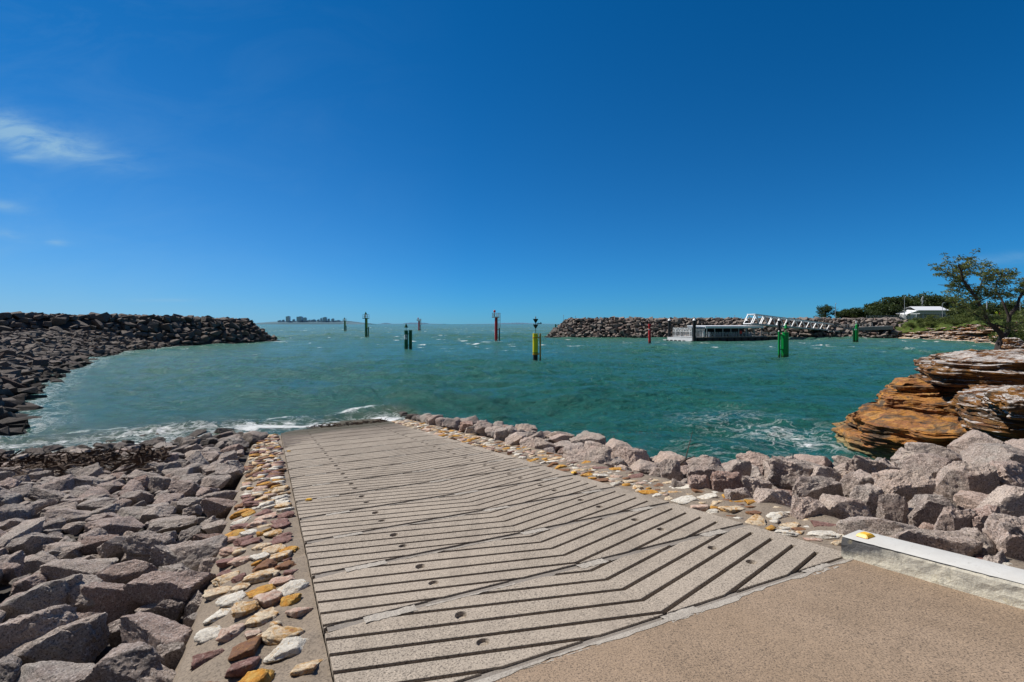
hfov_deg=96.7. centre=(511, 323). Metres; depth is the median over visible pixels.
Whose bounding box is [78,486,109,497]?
boulder
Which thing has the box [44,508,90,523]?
boulder
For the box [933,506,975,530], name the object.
boulder
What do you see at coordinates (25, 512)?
boulder
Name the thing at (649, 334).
red pile beacon
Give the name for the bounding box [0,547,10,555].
boulder
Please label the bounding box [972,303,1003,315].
tree
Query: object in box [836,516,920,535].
boulder
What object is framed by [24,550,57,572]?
boulder
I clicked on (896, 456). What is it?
boulder
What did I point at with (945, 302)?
tree
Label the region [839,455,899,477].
boulder
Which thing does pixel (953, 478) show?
boulder
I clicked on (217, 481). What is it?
boulder
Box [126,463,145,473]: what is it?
boulder
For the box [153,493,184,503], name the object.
boulder
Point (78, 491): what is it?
boulder
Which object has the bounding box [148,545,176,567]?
boulder
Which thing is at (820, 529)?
stone edging
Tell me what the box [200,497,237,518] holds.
boulder
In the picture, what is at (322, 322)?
headland
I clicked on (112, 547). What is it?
boulder
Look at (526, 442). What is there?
boulder
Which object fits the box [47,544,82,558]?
boulder
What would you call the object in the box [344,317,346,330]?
channel beacon
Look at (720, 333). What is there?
pontoon
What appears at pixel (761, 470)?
boulder
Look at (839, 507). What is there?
boulder
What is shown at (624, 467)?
boulder
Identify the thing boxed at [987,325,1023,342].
shrub
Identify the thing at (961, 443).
boulder
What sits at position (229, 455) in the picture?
boulder
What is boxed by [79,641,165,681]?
boulder
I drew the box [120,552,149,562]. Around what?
boulder
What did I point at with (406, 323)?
headland
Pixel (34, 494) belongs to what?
boulder
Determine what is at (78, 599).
boulder
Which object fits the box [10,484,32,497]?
boulder
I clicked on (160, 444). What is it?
boulder
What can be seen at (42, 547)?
boulder
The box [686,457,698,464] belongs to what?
boulder
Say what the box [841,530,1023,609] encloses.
concrete kerb
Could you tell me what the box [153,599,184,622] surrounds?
boulder
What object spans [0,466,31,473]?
boulder
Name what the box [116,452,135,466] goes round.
boulder
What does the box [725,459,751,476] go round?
boulder
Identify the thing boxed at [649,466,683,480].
boulder
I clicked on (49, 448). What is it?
boulder
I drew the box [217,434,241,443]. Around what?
boulder
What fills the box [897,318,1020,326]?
long grass
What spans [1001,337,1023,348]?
sandstone rock
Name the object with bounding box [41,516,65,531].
boulder
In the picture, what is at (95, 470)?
boulder
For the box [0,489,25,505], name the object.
boulder
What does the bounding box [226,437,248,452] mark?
boulder
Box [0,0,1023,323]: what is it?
sky
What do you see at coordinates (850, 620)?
concrete apron
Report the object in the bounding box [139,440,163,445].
boulder
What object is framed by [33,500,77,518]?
boulder
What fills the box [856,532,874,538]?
road marker
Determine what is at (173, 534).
boulder
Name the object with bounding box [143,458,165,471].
boulder
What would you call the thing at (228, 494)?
boulder
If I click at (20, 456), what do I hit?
boulder
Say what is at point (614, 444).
boulder
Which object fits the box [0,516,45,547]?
boulder
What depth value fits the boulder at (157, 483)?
9.09 m
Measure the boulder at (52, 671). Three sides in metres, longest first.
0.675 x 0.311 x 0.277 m
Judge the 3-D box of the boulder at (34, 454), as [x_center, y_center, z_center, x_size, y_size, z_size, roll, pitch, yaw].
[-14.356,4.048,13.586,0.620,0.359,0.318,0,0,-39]
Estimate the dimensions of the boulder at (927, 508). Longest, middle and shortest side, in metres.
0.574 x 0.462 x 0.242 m
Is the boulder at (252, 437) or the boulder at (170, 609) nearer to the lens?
the boulder at (170, 609)
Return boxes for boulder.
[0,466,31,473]
[0,471,15,480]
[0,477,21,489]
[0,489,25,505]
[0,505,35,521]
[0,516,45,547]
[0,518,23,530]
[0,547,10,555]
[0,550,27,584]
[0,562,20,585]
[0,574,82,622]
[0,592,22,604]
[0,604,78,658]
[0,654,21,681]
[4,612,109,664]
[5,532,53,555]
[9,572,48,595]
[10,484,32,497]
[13,453,28,458]
[13,475,30,481]
[15,660,95,681]
[18,482,41,485]
[24,447,44,453]
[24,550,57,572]
[24,554,34,563]
[26,499,57,513]
[27,487,66,500]
[28,470,53,479]
[29,452,45,455]
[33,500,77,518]
[37,474,74,490]
[37,544,47,552]
[39,559,113,580]
[40,476,58,481]
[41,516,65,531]
[42,445,63,452]
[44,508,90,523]
[45,541,83,558]
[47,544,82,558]
[48,532,63,542]
[54,446,78,452]
[57,497,84,503]
[61,521,86,534]
[63,467,82,475]
[67,573,102,610]
[69,448,90,453]
[69,485,92,497]
[74,476,108,486]
[75,462,104,476]
[76,497,117,510]
[76,581,140,625]
[76,612,95,619]
[77,527,107,541]
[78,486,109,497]
[79,534,119,555]
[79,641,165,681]
[82,554,100,559]
[83,494,108,501]
[84,516,144,535]
[85,512,119,521]
[87,503,120,514]
[90,558,118,563]
[94,480,124,494]
[95,559,157,583]
[97,535,129,563]
[106,664,176,681]
[108,619,121,647]
[115,443,146,449]
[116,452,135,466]
[117,506,145,520]
[118,479,144,495]
[118,611,192,648]
[119,490,153,506]
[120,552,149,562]
[121,475,148,490]
[122,530,176,556]
[123,570,215,616]
[125,469,145,480]
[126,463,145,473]
[135,603,157,612]
[137,472,161,481]
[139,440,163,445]
[139,504,176,523]
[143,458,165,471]
[145,502,170,508]
[147,515,197,532]
[148,476,173,494]
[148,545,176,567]
[153,437,165,440]
[153,442,172,447]
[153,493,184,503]
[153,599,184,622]
[156,461,181,475]
[156,642,185,669]
[157,563,193,571]
[164,445,179,450]
[164,453,178,462]
[164,531,176,540]
[165,540,193,555]
[168,480,203,496]
[170,534,228,570]
[176,497,204,509]
[177,525,207,543]
[179,473,204,480]
[182,504,201,516]
[183,443,203,453]
[183,450,206,458]
[183,590,202,623]
[183,612,197,626]
[185,450,209,465]
[187,476,201,484]
[189,429,206,436]
[193,533,222,540]
[196,487,219,496]
[198,557,218,571]
[199,464,216,475]
[199,490,238,499]
[200,474,230,488]
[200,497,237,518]
[200,515,219,526]
[201,451,219,463]
[201,520,227,533]
[202,447,220,451]
[213,428,235,433]
[215,462,242,486]
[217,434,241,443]
[217,450,239,462]
[219,444,243,452]
[225,460,244,472]
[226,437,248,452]
[243,431,268,447]
[425,415,442,424]
[458,421,472,431]
[464,425,477,433]
[485,426,499,438]
[494,425,517,440]
[505,432,525,445]
[515,423,537,431]
[519,437,533,446]
[529,431,545,438]
[533,437,557,452]
[545,431,574,438]
[548,433,568,443]
[554,440,571,449]
[563,443,584,456]
[565,446,613,467]
[570,430,605,444]
[584,441,604,448]
[605,438,631,457]
[611,456,624,466]
[614,446,650,466]
[615,464,630,470]
[630,459,657,474]
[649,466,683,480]
[652,451,686,465]
[659,459,680,480]
[680,466,687,477]
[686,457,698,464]
[687,456,720,471]
[687,464,724,486]
[687,475,710,488]
[710,470,743,491]
[723,463,764,478]
[724,487,751,500]
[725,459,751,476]
[736,451,768,467]
[740,475,771,497]
[753,464,763,475]
[753,487,791,506]
[762,457,770,470]
[764,456,795,477]
[765,456,821,489]
[790,495,826,519]
[792,475,843,499]
[794,454,831,467]
[810,465,841,481]
[819,493,871,518]
[832,455,850,463]
[833,457,869,472]
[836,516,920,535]
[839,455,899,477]
[840,469,873,497]
[849,483,883,517]
[872,469,935,501]
[876,493,908,523]
[879,458,890,464]
[887,528,982,556]
[890,447,904,461]
[898,453,951,478]
[899,442,961,461]
[906,494,955,526]
[918,522,933,529]
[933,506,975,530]
[934,461,999,508]
[947,429,1004,453]
[953,490,987,509]
[956,527,995,555]
[960,443,1023,464]
[971,505,1000,532]
[976,484,1023,516]
[982,512,1023,561]
[982,549,1007,563]
[989,460,1023,486]
[1004,439,1023,449]
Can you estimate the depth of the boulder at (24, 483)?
9.51 m
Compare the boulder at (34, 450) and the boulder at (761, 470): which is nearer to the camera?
the boulder at (761, 470)
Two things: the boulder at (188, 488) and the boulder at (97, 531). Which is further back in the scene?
the boulder at (188, 488)
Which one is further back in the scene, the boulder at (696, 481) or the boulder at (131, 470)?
the boulder at (131, 470)
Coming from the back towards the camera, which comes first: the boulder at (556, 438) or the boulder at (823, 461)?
the boulder at (556, 438)
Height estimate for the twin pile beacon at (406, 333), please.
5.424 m
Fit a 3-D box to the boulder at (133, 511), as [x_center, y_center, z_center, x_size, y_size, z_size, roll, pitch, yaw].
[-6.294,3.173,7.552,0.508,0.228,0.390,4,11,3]
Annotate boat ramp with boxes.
[281,419,845,681]
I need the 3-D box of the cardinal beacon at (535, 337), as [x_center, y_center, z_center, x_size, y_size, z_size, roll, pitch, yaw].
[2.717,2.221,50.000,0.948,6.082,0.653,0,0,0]
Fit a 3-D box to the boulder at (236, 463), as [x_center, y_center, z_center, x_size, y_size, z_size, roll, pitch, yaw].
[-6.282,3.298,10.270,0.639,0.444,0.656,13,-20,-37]
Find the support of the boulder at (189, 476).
on the shore ground at (5, 590)
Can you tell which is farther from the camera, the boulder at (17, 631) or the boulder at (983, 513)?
the boulder at (983, 513)
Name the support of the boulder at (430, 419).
on the shore ground at (5, 590)
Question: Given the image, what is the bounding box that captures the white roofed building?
[895,306,949,319]
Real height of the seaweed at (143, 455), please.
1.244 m
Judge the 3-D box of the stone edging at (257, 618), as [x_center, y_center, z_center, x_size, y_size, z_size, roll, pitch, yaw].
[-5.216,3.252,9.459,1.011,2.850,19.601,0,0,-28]
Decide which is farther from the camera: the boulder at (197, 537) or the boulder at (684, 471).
the boulder at (684, 471)
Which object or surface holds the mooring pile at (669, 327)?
in the water
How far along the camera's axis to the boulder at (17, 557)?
5.57 m
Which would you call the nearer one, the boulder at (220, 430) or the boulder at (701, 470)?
the boulder at (701, 470)
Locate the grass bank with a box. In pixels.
[894,318,1019,332]
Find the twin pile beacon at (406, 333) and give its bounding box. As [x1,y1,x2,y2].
[404,324,411,348]
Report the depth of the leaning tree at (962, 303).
25.80 m
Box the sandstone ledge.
[831,349,1023,461]
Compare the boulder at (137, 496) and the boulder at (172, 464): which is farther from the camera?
the boulder at (172, 464)
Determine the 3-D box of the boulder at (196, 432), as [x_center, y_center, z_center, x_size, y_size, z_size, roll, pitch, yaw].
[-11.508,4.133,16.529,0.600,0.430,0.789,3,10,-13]
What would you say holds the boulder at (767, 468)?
on the shore ground at (5, 590)
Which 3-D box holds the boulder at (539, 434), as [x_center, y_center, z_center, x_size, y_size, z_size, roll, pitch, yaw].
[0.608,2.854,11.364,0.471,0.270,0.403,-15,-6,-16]
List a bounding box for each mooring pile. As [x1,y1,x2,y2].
[668,318,670,336]
[693,318,695,340]
[778,319,780,339]
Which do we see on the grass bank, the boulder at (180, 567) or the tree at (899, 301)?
the tree at (899, 301)
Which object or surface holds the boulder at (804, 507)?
on the shore ground at (5, 590)
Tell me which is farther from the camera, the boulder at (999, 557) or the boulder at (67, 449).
the boulder at (67, 449)
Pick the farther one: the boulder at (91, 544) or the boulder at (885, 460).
the boulder at (885, 460)
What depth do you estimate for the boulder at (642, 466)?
8.28 m
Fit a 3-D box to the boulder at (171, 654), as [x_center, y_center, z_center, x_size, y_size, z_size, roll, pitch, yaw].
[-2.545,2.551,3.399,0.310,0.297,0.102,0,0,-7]
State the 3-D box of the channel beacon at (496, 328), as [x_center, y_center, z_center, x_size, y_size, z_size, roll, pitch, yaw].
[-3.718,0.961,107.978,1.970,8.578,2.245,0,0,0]
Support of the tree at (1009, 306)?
on the grass bank
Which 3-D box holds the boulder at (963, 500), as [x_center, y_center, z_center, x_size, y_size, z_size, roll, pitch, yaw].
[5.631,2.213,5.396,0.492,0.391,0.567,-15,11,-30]
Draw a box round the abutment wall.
[833,323,892,330]
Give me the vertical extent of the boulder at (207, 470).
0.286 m
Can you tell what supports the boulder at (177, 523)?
on the shore ground at (5, 590)
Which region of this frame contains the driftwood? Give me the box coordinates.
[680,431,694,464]
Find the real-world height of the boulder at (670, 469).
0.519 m
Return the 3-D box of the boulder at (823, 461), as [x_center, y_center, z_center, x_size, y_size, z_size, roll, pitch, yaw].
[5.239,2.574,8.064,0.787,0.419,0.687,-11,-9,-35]
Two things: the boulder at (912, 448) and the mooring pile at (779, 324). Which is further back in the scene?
the mooring pile at (779, 324)
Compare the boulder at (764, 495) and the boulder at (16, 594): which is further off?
the boulder at (764, 495)
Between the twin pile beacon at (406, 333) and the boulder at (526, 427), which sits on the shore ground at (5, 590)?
the boulder at (526, 427)
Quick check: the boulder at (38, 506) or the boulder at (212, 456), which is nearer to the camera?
the boulder at (38, 506)
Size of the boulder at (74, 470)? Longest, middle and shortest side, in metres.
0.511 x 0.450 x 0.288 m
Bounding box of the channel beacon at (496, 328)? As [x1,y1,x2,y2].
[492,310,500,340]
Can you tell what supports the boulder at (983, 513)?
on the shore ground at (5, 590)
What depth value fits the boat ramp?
4.18 m
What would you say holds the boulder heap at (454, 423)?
on the shore ground at (5, 590)
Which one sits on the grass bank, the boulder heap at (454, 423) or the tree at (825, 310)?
the tree at (825, 310)
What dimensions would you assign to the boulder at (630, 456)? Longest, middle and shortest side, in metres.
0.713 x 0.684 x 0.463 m
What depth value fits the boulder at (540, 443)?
10.19 m
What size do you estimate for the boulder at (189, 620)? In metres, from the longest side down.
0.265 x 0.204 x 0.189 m
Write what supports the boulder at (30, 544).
on the shore ground at (5, 590)
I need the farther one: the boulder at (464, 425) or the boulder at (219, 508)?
the boulder at (464, 425)
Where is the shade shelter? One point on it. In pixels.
(937, 314)
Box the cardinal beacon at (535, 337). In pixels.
[532,316,540,360]
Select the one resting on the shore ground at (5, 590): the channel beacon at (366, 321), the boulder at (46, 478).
the boulder at (46, 478)
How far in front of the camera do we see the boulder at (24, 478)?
9.89 m
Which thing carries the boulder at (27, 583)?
on the shore ground at (5, 590)
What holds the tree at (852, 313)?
on the grass bank
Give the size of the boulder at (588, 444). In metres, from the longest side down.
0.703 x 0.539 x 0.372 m
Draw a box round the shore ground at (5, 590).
[0,318,557,681]
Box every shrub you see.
[913,317,924,323]
[923,321,935,325]
[936,315,952,323]
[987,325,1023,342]
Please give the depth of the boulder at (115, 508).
7.49 m
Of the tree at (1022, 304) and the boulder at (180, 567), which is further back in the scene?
the tree at (1022, 304)
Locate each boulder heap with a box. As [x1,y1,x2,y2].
[0,431,243,623]
[399,411,898,487]
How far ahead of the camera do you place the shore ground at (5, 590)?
67.71 m
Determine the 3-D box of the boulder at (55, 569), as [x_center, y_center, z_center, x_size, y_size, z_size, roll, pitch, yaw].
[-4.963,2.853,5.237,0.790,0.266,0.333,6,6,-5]
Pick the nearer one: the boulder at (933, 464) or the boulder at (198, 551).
the boulder at (198, 551)
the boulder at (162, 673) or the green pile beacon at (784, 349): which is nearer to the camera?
the boulder at (162, 673)
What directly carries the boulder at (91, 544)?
on the shore ground at (5, 590)
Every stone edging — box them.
[173,434,331,681]
[390,419,1023,569]
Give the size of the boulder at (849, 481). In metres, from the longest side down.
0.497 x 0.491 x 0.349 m
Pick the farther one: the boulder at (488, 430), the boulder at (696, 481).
the boulder at (488, 430)
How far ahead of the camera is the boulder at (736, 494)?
5.63 m
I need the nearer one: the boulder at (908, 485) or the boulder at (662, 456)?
the boulder at (908, 485)
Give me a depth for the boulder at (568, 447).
9.11 m
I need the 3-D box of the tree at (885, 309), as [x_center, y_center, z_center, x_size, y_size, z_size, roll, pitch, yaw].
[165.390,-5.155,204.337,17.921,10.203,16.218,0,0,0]
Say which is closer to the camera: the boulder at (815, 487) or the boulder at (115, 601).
the boulder at (115, 601)
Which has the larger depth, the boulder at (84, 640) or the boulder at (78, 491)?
the boulder at (78, 491)
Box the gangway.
[743,314,833,330]
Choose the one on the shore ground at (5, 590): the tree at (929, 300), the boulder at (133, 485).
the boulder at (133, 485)
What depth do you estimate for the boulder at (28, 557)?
5.75 m
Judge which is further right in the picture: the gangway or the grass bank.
the grass bank
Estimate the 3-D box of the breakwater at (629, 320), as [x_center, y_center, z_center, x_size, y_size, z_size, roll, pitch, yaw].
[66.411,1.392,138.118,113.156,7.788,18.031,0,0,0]
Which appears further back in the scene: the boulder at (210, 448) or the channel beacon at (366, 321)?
the channel beacon at (366, 321)
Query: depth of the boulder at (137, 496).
8.17 m
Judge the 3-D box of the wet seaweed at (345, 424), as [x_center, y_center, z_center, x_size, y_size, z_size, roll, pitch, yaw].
[-6.527,3.996,18.154,3.166,0.283,0.989,0,0,-20]
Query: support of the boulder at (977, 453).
on the shore ground at (5, 590)
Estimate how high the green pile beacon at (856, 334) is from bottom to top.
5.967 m
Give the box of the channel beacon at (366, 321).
[362,312,368,336]
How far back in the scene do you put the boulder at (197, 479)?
9.25 m
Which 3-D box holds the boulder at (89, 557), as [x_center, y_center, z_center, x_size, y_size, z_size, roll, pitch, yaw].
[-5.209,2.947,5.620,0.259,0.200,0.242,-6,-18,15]
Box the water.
[0,324,994,462]
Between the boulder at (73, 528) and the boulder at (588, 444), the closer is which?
the boulder at (73, 528)
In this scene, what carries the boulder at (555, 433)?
on the shore ground at (5, 590)
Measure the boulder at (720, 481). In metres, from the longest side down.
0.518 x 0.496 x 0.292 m
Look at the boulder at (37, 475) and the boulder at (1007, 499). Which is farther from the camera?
the boulder at (37, 475)
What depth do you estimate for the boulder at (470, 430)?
13.34 m
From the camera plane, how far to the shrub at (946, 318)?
121.09 m
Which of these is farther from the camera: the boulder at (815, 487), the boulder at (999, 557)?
the boulder at (815, 487)
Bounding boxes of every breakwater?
[0,311,278,435]
[545,316,907,337]
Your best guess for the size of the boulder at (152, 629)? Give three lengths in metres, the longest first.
0.716 x 0.362 x 0.299 m
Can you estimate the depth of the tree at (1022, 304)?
217.31 m
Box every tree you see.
[813,305,838,317]
[834,307,873,318]
[863,296,923,316]
[863,302,906,317]
[864,309,883,317]
[898,291,944,307]
[928,248,1023,349]
[939,296,961,316]
[945,302,978,318]
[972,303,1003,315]
[983,302,1019,313]
[997,300,1023,315]
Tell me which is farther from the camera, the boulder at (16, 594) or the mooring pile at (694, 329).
the mooring pile at (694, 329)
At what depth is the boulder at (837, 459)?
8.03 m
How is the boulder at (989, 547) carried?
on the shore ground at (5, 590)
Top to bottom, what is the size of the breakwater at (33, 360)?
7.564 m
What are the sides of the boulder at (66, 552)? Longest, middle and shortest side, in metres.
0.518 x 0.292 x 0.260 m
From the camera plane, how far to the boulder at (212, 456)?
11.61 m
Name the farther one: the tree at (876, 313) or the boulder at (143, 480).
the tree at (876, 313)
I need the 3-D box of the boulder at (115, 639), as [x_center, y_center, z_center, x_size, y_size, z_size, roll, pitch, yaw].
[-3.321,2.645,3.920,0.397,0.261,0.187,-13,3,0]
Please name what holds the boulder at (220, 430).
on the shore ground at (5, 590)
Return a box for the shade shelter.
[910,313,945,317]
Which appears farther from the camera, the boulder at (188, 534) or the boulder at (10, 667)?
the boulder at (188, 534)
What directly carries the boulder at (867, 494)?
on the shore ground at (5, 590)
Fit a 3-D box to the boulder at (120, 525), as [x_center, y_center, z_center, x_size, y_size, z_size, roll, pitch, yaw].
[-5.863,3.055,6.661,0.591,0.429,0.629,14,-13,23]
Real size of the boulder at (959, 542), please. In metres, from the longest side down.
0.670 x 0.570 x 0.316 m
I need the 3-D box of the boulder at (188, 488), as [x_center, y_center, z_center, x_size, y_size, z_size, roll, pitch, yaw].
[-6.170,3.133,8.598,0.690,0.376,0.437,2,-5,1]
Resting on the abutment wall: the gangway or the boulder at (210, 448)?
the gangway
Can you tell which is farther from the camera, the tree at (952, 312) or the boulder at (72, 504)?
the tree at (952, 312)
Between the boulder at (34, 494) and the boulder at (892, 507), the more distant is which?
the boulder at (34, 494)
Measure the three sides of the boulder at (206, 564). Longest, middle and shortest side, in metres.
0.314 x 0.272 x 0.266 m
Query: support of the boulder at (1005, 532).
on the shore ground at (5, 590)
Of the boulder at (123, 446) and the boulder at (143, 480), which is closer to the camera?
the boulder at (143, 480)
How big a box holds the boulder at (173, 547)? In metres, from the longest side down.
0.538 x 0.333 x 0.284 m
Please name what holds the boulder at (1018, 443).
on the shore ground at (5, 590)
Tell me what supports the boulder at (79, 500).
on the shore ground at (5, 590)
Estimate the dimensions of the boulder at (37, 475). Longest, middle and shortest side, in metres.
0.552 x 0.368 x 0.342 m
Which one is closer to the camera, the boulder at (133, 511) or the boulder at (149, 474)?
the boulder at (133, 511)
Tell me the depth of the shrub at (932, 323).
122.63 m
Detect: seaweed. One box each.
[0,444,172,477]
[306,418,387,428]
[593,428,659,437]
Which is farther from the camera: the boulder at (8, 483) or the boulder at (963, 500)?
the boulder at (8, 483)
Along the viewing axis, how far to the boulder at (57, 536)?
6.43 m
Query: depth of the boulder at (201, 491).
8.38 m
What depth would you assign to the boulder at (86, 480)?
9.50 m
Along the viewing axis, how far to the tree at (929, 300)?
229.72 m
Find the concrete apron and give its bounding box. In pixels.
[474,558,1023,681]
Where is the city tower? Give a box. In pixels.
[296,316,302,321]
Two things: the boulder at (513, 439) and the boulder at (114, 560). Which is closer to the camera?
the boulder at (114, 560)
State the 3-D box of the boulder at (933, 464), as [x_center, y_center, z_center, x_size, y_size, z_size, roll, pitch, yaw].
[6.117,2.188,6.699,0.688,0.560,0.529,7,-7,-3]
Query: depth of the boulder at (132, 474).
9.93 m
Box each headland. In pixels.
[255,321,370,323]
[381,323,428,323]
[498,322,536,323]
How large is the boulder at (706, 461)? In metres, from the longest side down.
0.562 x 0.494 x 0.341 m
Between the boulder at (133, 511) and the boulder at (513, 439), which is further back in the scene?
the boulder at (513, 439)
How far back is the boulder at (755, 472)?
7.34 m
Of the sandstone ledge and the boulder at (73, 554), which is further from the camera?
the sandstone ledge
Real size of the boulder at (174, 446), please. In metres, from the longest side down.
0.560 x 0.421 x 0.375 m
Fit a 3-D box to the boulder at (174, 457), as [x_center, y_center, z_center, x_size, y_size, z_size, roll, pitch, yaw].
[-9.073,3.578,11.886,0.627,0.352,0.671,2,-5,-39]
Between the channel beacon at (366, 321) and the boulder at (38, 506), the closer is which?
the boulder at (38, 506)
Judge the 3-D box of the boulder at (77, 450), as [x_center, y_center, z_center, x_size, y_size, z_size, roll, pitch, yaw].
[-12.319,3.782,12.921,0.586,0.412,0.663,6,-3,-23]
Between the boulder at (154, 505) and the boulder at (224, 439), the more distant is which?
the boulder at (224, 439)
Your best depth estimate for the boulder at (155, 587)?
4.25 m
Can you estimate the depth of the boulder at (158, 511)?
7.28 m
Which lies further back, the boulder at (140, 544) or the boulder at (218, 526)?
the boulder at (218, 526)
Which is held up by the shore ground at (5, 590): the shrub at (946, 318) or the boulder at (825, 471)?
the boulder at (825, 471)
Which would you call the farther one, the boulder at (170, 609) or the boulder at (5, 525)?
the boulder at (5, 525)
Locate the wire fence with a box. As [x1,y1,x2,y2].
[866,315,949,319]
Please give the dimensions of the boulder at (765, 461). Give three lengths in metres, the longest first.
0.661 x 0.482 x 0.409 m
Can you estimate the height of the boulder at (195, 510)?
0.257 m
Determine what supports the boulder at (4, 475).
on the shore ground at (5, 590)
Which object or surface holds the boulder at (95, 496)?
on the shore ground at (5, 590)
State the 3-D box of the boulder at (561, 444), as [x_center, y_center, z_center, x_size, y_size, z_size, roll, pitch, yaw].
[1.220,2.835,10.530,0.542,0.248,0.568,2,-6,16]
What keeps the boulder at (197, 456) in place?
on the shore ground at (5, 590)
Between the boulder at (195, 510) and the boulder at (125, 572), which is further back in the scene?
the boulder at (195, 510)
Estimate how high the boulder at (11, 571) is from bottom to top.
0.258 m
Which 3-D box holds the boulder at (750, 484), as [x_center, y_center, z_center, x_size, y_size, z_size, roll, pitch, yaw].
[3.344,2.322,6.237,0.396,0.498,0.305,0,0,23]
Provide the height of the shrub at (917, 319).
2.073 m
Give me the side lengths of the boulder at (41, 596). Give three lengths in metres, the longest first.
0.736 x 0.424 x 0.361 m
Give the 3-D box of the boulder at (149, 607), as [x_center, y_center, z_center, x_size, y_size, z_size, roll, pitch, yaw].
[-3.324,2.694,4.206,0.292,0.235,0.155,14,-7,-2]
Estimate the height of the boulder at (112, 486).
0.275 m
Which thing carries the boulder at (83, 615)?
on the shore ground at (5, 590)
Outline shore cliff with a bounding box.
[895,321,1023,343]
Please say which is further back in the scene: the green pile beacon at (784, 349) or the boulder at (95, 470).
the green pile beacon at (784, 349)
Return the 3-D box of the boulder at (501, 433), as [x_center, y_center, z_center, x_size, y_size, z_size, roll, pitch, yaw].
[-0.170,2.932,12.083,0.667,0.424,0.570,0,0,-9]
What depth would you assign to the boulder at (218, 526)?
6.38 m
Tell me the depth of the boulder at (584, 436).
10.65 m
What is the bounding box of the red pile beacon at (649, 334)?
[648,324,651,342]
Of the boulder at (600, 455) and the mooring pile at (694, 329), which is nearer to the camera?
the boulder at (600, 455)
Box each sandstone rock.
[984,386,1023,412]
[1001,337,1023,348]
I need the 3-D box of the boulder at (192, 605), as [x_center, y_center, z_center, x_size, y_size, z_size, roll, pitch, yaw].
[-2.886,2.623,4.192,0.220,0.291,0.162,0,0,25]
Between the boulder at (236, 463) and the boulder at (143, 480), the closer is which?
the boulder at (143, 480)
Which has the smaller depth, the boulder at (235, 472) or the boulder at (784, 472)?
the boulder at (784, 472)
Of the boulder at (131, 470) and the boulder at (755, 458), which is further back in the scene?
the boulder at (131, 470)
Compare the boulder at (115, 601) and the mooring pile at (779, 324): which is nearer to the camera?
the boulder at (115, 601)
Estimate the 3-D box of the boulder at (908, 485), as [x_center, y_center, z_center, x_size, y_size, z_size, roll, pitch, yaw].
[4.845,2.094,5.663,0.614,0.609,0.446,0,0,7]
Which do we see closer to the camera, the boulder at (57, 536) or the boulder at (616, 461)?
the boulder at (57, 536)
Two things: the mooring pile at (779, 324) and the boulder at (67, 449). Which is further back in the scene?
the mooring pile at (779, 324)
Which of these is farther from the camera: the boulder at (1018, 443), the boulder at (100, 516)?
the boulder at (1018, 443)
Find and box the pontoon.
[663,325,777,340]
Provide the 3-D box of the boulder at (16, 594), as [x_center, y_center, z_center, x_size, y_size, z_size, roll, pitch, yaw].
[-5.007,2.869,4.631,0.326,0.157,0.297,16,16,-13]
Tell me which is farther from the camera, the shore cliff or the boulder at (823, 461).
the shore cliff
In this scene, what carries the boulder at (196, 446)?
on the shore ground at (5, 590)
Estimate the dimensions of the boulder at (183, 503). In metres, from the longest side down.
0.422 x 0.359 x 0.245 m
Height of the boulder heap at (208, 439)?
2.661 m
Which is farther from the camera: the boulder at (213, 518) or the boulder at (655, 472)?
the boulder at (655, 472)
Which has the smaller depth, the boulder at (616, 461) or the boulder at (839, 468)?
the boulder at (839, 468)
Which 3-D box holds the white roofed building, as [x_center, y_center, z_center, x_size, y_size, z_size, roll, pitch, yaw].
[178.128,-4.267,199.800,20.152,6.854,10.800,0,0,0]
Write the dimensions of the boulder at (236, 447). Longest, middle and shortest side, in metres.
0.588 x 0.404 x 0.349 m
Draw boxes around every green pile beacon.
[778,324,788,357]
[853,321,858,341]
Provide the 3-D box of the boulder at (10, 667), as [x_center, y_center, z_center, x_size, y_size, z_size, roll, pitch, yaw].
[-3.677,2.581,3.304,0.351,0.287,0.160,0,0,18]
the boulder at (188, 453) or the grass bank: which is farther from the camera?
the grass bank
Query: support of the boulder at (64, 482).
on the shore ground at (5, 590)
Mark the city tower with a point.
(299, 319)
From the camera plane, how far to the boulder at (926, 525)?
4.83 m
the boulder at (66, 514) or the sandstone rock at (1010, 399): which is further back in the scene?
the sandstone rock at (1010, 399)
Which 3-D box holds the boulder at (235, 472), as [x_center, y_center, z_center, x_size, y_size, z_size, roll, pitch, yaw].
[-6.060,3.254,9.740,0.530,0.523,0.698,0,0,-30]

